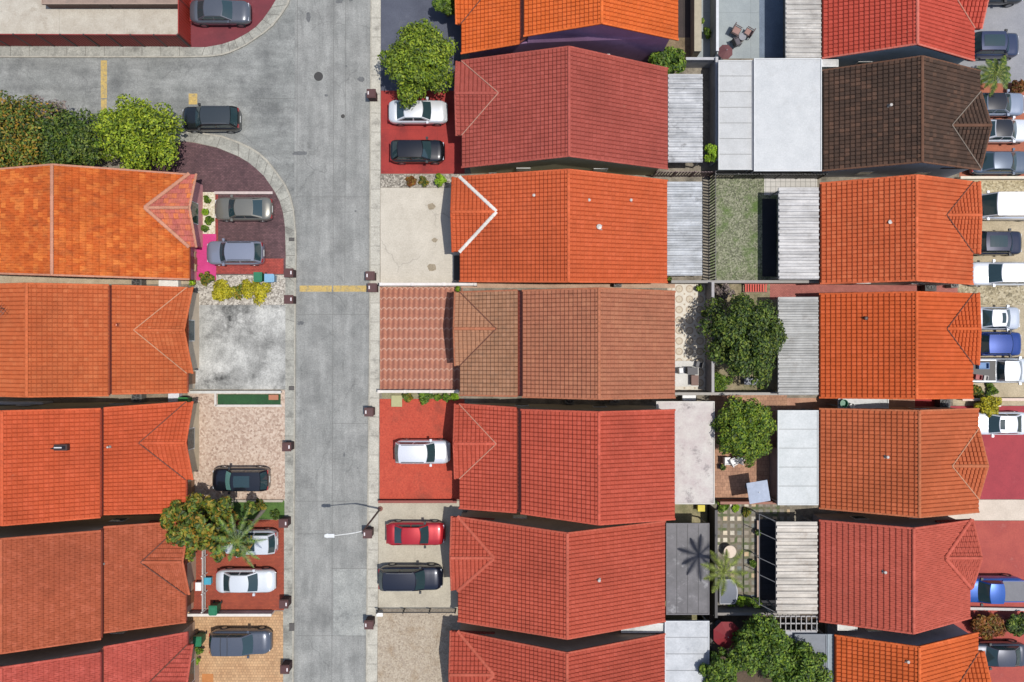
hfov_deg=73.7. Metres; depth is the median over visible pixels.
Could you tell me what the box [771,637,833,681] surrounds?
garden tree
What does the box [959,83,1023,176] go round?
driveway
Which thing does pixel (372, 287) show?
kerb mailbox
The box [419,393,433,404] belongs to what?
shrub
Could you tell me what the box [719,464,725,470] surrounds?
plant pot
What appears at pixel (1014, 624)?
tree
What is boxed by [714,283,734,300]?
shrub
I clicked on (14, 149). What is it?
street tree
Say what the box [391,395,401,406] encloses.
meter box
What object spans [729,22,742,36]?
garden chair
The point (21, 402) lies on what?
boundary wall
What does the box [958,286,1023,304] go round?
gravel bed
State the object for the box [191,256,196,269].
door
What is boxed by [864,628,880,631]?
window
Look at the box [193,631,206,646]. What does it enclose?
wheelie bin
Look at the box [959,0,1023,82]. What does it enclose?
driveway
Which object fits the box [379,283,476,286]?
boundary wall
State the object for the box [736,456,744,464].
garden chair
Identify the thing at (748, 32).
garden chair
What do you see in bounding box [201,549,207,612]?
railing
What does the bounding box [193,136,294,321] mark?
pavement joint
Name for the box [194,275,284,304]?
gravel bed
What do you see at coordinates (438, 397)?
shrub
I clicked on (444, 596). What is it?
driveway
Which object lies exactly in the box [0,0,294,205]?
side road
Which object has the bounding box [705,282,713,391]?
boundary wall
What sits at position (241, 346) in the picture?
driveway
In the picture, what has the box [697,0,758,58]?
patio
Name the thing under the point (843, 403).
round tub
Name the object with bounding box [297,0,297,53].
road joint
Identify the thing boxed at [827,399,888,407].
side canopy
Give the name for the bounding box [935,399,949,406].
air conditioner
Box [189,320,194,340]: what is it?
window
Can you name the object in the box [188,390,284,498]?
driveway
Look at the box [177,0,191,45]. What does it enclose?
metal fence
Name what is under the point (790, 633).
pergola
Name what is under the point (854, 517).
window
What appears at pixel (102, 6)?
door
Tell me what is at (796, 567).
corrugated roof
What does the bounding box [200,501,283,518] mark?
grass strip
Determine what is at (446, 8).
tree
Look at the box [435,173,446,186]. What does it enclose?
shrub
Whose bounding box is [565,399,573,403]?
air conditioner
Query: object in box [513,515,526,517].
window
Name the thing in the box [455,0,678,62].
house
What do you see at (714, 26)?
boundary wall
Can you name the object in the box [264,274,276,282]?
wheelie bin
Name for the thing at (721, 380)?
shrub
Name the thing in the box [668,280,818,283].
boundary wall
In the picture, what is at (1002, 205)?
parked van
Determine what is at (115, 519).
window
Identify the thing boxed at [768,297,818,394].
corrugated roof
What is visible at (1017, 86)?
shrub
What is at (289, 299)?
kerb mailbox
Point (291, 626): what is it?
drain grate
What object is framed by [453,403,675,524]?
house
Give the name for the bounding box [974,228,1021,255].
parked car
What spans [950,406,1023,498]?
driveway
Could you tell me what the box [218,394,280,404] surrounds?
artificial turf
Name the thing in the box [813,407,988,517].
house
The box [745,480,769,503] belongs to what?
parasol
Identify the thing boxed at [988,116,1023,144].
parked car
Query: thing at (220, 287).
shrub
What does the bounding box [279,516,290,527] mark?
kerb mailbox
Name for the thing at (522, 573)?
house
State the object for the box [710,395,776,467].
garden tree
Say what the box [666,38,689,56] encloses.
soil yard
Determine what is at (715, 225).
metal fence
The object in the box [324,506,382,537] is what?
street lamp
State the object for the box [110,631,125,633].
window
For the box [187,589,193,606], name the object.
door
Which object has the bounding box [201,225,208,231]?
shrub
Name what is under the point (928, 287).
air conditioner
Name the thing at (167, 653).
house
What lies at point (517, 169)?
window
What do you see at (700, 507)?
storage box
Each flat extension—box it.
[651,400,714,503]
[664,615,708,681]
[665,516,708,614]
[713,60,752,174]
[745,58,821,177]
[770,408,818,504]
[784,624,826,678]
[827,633,833,681]
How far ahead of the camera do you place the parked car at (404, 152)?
53.71 m
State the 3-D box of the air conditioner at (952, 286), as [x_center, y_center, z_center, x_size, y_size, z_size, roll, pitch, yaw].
[35.139,-4.545,54.471,0.600,0.859,0.600,0,90,0]
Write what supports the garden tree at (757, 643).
on the soil yard at (738, 622)
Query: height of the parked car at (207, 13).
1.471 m
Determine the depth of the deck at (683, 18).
54.89 m
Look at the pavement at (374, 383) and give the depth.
54.90 m
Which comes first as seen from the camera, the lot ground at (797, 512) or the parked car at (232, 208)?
the parked car at (232, 208)
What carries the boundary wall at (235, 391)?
on the driveway at (242, 436)
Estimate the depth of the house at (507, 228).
50.76 m
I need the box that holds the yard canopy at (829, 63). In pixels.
[822,59,837,67]
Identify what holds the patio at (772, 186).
on the lot ground at (797, 512)
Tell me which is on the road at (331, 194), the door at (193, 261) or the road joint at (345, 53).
the road joint at (345, 53)
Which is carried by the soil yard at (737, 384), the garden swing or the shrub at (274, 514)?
the garden swing
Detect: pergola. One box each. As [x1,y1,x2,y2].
[750,508,774,611]
[764,605,817,639]
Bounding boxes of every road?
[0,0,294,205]
[294,0,369,681]
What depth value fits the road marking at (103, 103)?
54.99 m
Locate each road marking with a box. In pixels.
[101,60,106,97]
[101,99,106,113]
[189,94,196,103]
[300,286,331,291]
[333,286,365,291]
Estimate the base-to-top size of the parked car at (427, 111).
1.471 m
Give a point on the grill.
(691, 370)
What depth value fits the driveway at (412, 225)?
54.90 m
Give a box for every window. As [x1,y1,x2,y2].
[16,404,36,405]
[109,518,128,521]
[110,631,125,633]
[188,427,194,450]
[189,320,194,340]
[189,658,194,681]
[191,201,197,224]
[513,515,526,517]
[516,168,529,170]
[593,168,607,171]
[850,516,868,518]
[854,61,872,64]
[855,171,874,174]
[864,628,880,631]
[905,283,925,284]
[908,407,928,408]
[910,172,930,174]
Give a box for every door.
[98,5,112,8]
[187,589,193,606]
[188,480,194,494]
[189,372,195,383]
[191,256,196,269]
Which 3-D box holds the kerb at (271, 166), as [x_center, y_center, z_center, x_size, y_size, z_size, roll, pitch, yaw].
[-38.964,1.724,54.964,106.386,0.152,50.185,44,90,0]
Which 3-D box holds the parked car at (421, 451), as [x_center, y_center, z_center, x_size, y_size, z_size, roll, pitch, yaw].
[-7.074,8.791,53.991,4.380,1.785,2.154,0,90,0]
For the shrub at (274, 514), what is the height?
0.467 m
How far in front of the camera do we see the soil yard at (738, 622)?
54.90 m
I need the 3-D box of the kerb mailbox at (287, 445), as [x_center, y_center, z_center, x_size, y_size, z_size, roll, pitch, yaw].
[-17.799,8.365,54.360,0.720,1.100,0.700,0,90,0]
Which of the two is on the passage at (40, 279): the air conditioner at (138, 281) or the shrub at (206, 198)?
the air conditioner at (138, 281)
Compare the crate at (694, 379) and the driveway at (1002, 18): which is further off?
the driveway at (1002, 18)
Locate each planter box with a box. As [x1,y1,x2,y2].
[269,395,278,399]
[454,255,459,279]
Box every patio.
[667,284,704,389]
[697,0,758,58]
[707,499,789,605]
[709,395,786,497]
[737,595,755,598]
[764,176,816,194]
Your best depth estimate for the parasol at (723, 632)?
52.58 m
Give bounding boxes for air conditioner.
[131,278,146,284]
[131,394,146,401]
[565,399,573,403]
[613,283,621,286]
[920,285,936,290]
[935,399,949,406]
[945,284,958,287]
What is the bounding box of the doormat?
[202,674,212,681]
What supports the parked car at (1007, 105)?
on the driveway at (1001, 146)
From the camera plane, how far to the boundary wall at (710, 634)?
53.26 m
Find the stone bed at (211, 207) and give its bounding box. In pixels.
[203,192,214,233]
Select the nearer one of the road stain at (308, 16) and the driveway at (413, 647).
the driveway at (413, 647)
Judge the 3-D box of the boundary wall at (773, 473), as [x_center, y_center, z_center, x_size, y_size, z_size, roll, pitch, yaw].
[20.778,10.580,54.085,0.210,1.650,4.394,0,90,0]
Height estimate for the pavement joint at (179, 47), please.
0.001 m
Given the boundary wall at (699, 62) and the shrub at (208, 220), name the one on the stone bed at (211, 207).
the shrub at (208, 220)
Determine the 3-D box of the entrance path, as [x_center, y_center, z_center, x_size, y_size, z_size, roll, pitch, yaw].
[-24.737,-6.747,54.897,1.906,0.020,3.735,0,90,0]
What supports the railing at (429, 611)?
on the lot ground at (797, 512)
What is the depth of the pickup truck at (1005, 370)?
53.63 m
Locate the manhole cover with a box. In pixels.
[314,72,322,80]
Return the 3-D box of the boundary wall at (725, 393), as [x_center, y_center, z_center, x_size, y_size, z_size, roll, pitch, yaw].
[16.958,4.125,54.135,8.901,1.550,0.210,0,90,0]
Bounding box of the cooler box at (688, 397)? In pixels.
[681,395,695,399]
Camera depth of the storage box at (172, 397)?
54.24 m
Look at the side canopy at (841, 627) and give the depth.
52.70 m
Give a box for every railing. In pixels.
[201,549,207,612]
[376,608,456,613]
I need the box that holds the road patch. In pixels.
[333,569,366,635]
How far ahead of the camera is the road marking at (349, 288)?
54.99 m
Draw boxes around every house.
[0,163,202,279]
[0,283,198,397]
[0,401,198,525]
[0,515,195,653]
[0,621,198,681]
[448,623,665,681]
[449,511,665,639]
[450,169,667,282]
[453,287,675,399]
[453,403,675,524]
[454,46,667,174]
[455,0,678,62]
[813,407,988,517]
[813,513,982,633]
[814,174,982,285]
[816,55,991,177]
[818,291,981,399]
[821,0,988,68]
[828,623,990,681]
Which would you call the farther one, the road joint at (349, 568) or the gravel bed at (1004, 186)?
the road joint at (349, 568)
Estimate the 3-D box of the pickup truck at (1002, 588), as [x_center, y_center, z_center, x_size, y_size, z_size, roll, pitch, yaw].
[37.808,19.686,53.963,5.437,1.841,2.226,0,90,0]
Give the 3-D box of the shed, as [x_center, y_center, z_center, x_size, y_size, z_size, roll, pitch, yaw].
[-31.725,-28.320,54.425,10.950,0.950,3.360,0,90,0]
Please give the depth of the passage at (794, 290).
54.89 m
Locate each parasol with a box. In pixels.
[714,620,738,647]
[718,45,731,59]
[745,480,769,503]
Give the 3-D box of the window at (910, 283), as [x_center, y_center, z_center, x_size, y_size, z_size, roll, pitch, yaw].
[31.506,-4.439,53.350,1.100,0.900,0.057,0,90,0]
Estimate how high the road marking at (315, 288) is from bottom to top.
0.020 m
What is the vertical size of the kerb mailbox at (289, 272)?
1.100 m
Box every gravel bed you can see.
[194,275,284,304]
[381,174,458,186]
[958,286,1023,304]
[974,181,1023,191]
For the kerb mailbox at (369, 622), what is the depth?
53.89 m
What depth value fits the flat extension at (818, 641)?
52.60 m
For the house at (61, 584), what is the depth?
49.81 m
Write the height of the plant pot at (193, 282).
0.719 m
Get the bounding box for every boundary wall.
[0,401,52,404]
[187,610,274,616]
[189,391,281,392]
[214,191,272,193]
[214,393,216,405]
[215,405,281,406]
[215,500,282,501]
[377,389,458,392]
[378,499,456,502]
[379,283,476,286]
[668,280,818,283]
[675,391,778,394]
[685,57,714,67]
[690,0,701,56]
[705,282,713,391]
[705,615,712,663]
[708,504,717,617]
[709,57,717,165]
[710,0,718,56]
[716,499,775,503]
[718,606,798,614]
[756,520,758,597]
[769,446,776,503]
[956,176,1023,179]
[958,398,1023,400]
[970,606,1023,610]
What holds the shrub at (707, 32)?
on the patio at (744, 14)
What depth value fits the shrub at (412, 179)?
54.62 m
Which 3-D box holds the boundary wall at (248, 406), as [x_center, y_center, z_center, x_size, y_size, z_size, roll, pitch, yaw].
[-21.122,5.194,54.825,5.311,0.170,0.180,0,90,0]
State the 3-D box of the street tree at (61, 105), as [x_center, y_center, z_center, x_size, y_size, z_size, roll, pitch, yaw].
[-36.035,-17.352,53.321,3.071,3.186,3.139,11,90,0]
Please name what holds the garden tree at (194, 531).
on the grass strip
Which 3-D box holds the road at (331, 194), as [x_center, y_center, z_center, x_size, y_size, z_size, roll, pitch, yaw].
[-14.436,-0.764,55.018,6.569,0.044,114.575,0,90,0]
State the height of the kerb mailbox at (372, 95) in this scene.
1.100 m
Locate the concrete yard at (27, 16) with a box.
[0,0,177,33]
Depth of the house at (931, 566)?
50.78 m
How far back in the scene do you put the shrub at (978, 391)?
54.56 m
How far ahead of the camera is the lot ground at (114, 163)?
54.91 m
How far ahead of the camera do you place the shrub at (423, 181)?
54.60 m
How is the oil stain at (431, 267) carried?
on the driveway at (412, 225)
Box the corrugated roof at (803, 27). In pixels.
[785,0,821,57]
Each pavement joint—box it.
[10,5,282,55]
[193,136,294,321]
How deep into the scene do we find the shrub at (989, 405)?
53.69 m
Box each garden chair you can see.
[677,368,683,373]
[695,361,703,367]
[721,456,730,464]
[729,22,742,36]
[729,456,738,466]
[730,36,741,48]
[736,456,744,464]
[744,26,755,39]
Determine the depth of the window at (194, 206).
53.32 m
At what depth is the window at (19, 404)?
53.18 m
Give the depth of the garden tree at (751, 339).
50.70 m
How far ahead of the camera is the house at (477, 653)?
51.18 m
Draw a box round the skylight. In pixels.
[50,444,69,450]
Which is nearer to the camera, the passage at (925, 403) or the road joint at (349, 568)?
the passage at (925, 403)
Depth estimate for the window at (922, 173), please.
53.27 m
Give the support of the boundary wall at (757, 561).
on the dark decking at (767, 553)
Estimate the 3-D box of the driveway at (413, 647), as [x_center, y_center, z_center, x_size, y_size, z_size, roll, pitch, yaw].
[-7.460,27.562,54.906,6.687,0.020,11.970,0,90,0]
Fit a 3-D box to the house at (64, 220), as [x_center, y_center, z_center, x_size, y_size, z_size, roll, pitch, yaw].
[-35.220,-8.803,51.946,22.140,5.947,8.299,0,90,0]
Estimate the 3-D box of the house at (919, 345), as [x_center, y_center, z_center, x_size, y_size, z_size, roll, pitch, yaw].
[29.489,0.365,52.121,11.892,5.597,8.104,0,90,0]
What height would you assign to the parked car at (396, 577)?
1.785 m
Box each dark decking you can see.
[756,519,776,605]
[759,0,782,57]
[762,199,776,276]
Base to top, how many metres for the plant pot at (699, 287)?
0.688 m
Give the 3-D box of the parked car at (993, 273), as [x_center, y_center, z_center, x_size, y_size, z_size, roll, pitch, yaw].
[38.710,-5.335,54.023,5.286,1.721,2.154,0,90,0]
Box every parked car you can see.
[182,103,241,133]
[190,0,251,27]
[207,238,264,265]
[209,626,272,657]
[212,466,270,493]
[215,195,272,221]
[216,566,276,595]
[222,527,278,557]
[379,563,442,593]
[386,520,445,547]
[389,97,447,125]
[390,137,444,164]
[395,438,450,466]
[968,148,1023,175]
[970,259,1023,286]
[974,29,1018,60]
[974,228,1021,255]
[978,411,1023,436]
[978,639,1023,669]
[981,305,1019,330]
[981,330,1020,357]
[983,89,1023,118]
[988,0,1022,7]
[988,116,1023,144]
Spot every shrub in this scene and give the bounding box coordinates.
[195,647,203,655]
[198,271,214,286]
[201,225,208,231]
[202,208,208,215]
[203,195,211,203]
[204,216,213,224]
[211,279,236,301]
[232,283,243,299]
[241,279,271,306]
[255,498,267,511]
[269,508,279,519]
[402,393,413,402]
[405,175,416,186]
[418,176,428,186]
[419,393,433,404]
[434,393,442,400]
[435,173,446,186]
[442,393,450,401]
[451,393,458,400]
[703,27,711,39]
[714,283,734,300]
[714,371,732,391]
[717,498,729,512]
[732,504,739,512]
[736,596,745,606]
[742,507,751,517]
[744,596,753,606]
[749,559,756,567]
[751,597,762,607]
[973,385,984,397]
[974,395,1001,416]
[985,383,998,396]
[1010,79,1023,92]
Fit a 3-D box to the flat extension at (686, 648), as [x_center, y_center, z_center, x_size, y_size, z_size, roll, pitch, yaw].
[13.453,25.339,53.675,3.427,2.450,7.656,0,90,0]
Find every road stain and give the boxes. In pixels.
[292,151,306,154]
[306,12,310,21]
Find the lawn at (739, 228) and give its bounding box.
[710,178,791,279]
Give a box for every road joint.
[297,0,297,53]
[297,314,368,314]
[332,41,333,490]
[332,568,366,568]
[333,423,367,423]
[345,0,345,106]
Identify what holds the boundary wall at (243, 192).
on the driveway at (215, 169)
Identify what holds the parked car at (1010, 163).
on the driveway at (1001, 146)
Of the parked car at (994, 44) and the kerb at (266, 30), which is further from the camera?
the kerb at (266, 30)
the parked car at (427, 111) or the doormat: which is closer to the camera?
the parked car at (427, 111)
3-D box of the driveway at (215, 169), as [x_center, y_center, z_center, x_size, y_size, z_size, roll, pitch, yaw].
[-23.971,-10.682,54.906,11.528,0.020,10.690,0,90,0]
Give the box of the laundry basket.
[204,577,212,584]
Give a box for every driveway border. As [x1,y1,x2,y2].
[215,194,217,240]
[216,259,283,273]
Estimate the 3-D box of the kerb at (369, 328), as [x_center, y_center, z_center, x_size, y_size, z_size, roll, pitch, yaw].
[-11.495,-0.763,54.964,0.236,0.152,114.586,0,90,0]
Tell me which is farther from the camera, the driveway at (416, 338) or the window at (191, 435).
the driveway at (416, 338)
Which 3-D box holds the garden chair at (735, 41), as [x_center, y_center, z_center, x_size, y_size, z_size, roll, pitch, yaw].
[17.913,-23.833,54.430,0.616,0.920,0.654,-23,90,0]
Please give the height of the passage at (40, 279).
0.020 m
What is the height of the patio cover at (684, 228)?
2.431 m
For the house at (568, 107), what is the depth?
50.88 m
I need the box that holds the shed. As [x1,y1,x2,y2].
[41,0,177,8]
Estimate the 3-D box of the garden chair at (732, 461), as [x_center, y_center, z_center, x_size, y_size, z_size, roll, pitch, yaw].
[17.646,9.625,54.430,0.560,0.920,0.600,-29,90,0]
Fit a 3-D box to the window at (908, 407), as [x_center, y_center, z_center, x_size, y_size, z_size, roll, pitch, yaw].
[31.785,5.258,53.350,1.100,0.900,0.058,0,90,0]
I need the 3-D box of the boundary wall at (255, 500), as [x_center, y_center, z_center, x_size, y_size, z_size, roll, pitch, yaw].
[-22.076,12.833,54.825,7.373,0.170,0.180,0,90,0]
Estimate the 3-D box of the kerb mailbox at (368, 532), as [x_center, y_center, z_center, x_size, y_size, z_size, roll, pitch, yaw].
[-11.412,15.240,54.360,0.720,1.100,0.700,0,90,0]
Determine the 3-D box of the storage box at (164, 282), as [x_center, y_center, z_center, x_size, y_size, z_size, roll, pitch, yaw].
[-27.347,-4.622,54.613,1.560,0.550,0.660,0,90,0]
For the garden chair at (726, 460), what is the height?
0.920 m
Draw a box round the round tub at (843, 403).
[839,399,847,407]
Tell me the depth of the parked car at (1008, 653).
53.71 m
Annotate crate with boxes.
[690,375,698,384]
[974,374,982,379]
[977,362,988,368]
[982,375,988,380]
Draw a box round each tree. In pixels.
[0,90,59,167]
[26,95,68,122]
[27,108,102,165]
[67,124,100,162]
[89,93,186,170]
[159,491,257,562]
[210,507,265,567]
[377,18,458,109]
[431,0,454,16]
[648,46,685,73]
[695,292,787,389]
[698,647,738,681]
[700,549,747,595]
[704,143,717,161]
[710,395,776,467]
[727,612,788,678]
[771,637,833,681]
[970,613,1006,639]
[975,55,1010,96]
[1004,611,1023,636]
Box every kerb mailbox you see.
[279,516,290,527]
[279,596,291,608]
[280,660,291,673]
[282,441,293,450]
[284,268,295,277]
[284,295,295,303]
[363,527,373,537]
[364,407,374,416]
[364,616,374,628]
[365,271,375,280]
[367,89,377,101]
[368,283,377,291]
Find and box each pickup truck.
[970,573,1023,605]
[973,356,1023,384]
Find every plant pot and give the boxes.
[189,280,196,285]
[696,284,702,291]
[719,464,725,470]
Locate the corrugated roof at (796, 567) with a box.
[766,515,817,613]
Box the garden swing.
[743,284,767,291]
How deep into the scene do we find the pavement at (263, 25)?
54.90 m
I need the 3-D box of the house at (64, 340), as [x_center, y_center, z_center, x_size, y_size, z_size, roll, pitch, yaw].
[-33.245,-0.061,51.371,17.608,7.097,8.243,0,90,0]
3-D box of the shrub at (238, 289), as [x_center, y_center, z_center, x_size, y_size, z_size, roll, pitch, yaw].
[-21.771,-3.905,54.531,1.151,0.759,1.304,-21,90,0]
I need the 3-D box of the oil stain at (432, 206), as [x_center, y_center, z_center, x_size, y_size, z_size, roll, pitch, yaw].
[-6.465,-10.816,54.901,0.636,0.020,0.527,-20,90,0]
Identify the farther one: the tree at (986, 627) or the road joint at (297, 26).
the road joint at (297, 26)
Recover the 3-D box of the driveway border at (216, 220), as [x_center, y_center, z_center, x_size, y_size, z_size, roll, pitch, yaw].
[-23.862,-9.263,54.901,0.457,0.020,5.260,0,90,0]
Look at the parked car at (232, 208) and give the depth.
53.85 m
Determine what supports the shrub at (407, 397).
on the garden bed at (388, 395)
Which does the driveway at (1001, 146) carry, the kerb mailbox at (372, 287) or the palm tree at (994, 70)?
the palm tree at (994, 70)
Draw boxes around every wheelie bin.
[178,396,191,401]
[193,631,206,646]
[208,600,222,615]
[254,272,266,281]
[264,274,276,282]
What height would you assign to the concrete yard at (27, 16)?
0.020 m
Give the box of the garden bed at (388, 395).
[382,392,460,397]
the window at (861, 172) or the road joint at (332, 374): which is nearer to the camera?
the window at (861, 172)
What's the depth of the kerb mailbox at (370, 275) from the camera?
53.83 m
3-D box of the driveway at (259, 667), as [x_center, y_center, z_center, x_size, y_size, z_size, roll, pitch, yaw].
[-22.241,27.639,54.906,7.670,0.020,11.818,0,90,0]
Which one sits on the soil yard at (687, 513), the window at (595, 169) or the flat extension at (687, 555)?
the flat extension at (687, 555)
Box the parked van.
[982,191,1023,221]
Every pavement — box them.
[0,0,286,55]
[5,132,294,681]
[367,0,380,681]
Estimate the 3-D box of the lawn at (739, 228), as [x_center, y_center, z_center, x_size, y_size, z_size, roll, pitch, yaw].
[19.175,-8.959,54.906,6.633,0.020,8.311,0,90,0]
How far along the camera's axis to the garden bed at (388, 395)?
54.90 m
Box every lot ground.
[0,45,180,46]
[0,141,285,620]
[377,0,1023,681]
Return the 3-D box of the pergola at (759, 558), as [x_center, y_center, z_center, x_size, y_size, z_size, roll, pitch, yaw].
[19.735,17.162,53.736,1.154,2.328,7.506,0,90,0]
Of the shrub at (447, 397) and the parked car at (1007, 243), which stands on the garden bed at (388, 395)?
the shrub at (447, 397)
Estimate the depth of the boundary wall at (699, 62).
53.84 m
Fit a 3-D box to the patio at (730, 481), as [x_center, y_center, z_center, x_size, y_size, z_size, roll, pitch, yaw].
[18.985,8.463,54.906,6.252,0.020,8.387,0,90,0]
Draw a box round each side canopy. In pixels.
[621,622,663,632]
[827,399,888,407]
[834,624,856,629]
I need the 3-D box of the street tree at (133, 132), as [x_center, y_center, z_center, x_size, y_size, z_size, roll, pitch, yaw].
[-28.744,-15.628,52.669,6.885,4.487,6.802,0,90,0]
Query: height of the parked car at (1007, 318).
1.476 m
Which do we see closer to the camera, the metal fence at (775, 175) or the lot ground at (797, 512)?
the metal fence at (775, 175)
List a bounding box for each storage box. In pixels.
[159,279,180,286]
[168,393,181,401]
[195,581,201,590]
[696,504,704,511]
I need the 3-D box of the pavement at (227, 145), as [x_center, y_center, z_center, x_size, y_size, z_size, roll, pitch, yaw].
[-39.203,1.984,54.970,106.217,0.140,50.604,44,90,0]
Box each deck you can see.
[675,361,698,386]
[678,0,689,37]
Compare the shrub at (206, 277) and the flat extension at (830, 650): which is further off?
the shrub at (206, 277)
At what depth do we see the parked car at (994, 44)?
53.42 m
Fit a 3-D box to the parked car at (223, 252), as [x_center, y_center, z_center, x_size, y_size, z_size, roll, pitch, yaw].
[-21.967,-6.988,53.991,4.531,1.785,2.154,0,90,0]
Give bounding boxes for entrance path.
[197,234,215,279]
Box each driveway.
[142,142,285,274]
[182,0,274,46]
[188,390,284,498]
[188,611,282,681]
[191,520,283,609]
[194,305,284,388]
[378,609,460,681]
[379,501,462,607]
[380,188,460,282]
[380,287,462,390]
[380,399,464,498]
[381,0,460,90]
[381,91,464,173]
[949,500,1023,519]
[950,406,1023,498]
[953,180,1023,404]
[954,521,1023,681]
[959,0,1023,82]
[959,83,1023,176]
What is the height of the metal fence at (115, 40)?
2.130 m
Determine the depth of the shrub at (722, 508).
54.51 m
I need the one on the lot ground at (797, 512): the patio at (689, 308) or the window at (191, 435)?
the patio at (689, 308)
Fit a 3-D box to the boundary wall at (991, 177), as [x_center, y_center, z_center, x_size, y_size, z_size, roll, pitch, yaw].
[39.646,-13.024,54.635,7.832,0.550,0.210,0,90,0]
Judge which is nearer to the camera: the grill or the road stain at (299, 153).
the grill
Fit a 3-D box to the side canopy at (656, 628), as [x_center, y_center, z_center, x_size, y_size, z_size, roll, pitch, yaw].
[10.101,22.141,53.775,3.367,2.250,0.732,0,90,0]
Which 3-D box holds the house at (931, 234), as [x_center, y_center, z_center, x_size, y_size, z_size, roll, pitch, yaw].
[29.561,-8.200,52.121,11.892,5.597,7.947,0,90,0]
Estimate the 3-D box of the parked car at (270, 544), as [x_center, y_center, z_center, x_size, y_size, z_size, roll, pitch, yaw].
[-20.877,15.930,54.020,4.531,1.728,2.154,0,90,0]
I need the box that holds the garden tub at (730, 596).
[718,577,737,603]
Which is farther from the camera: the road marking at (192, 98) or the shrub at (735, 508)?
the road marking at (192, 98)
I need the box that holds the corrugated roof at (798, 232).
[768,187,818,279]
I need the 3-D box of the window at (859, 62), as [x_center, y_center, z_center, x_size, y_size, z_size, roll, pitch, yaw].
[27.388,-21.653,53.350,1.100,0.900,0.058,0,90,0]
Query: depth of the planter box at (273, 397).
54.64 m
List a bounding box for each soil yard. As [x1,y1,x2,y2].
[665,504,707,619]
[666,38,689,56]
[697,610,824,681]
[714,284,778,390]
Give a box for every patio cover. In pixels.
[667,182,701,276]
[668,74,702,167]
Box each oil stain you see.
[427,264,435,270]
[428,203,435,209]
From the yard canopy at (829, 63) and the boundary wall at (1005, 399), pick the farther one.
the boundary wall at (1005, 399)
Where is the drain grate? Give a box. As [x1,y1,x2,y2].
[289,623,293,630]
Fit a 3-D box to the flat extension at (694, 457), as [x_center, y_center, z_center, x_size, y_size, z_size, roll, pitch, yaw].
[13.325,8.586,53.675,4.484,2.450,7.912,0,90,0]
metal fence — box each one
[0,33,190,46]
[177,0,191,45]
[652,171,714,176]
[708,170,716,279]
[710,173,827,178]
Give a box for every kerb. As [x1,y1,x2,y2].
[0,0,289,57]
[177,131,296,681]
[366,0,371,681]
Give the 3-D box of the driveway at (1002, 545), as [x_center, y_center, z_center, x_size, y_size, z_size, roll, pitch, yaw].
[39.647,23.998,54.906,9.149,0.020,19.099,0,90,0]
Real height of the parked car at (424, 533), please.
1.471 m
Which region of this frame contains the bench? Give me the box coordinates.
[743,378,757,384]
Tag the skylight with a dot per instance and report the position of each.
(61, 447)
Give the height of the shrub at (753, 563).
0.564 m
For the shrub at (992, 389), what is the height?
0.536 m
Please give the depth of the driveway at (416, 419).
54.90 m
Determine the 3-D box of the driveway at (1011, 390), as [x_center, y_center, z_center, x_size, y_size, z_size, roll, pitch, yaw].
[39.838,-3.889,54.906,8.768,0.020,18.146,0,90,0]
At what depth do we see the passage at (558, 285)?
54.89 m
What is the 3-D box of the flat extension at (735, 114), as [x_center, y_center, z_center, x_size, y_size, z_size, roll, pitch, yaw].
[17.239,-17.422,53.750,2.669,2.300,8.446,0,90,0]
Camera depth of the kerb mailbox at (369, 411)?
53.83 m
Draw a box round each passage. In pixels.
[0,275,189,283]
[0,393,187,402]
[461,282,674,287]
[770,284,957,298]
[787,398,914,408]
[915,399,934,406]
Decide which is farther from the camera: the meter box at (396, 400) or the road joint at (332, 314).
the road joint at (332, 314)
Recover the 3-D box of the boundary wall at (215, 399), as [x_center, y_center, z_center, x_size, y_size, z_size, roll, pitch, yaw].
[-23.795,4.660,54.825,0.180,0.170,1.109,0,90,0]
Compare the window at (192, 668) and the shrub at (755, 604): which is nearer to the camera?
the window at (192, 668)
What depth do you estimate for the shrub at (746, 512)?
54.58 m
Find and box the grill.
[685,367,697,374]
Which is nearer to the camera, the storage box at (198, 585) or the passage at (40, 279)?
the storage box at (198, 585)
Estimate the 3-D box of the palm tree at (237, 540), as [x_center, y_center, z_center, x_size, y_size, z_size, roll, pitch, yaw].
[-20.255,14.516,52.531,4.196,4.850,4.071,22,90,0]
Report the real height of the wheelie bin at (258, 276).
1.096 m
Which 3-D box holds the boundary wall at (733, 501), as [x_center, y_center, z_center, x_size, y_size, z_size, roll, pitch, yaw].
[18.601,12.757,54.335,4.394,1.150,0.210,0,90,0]
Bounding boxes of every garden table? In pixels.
[724,545,735,557]
[739,33,745,42]

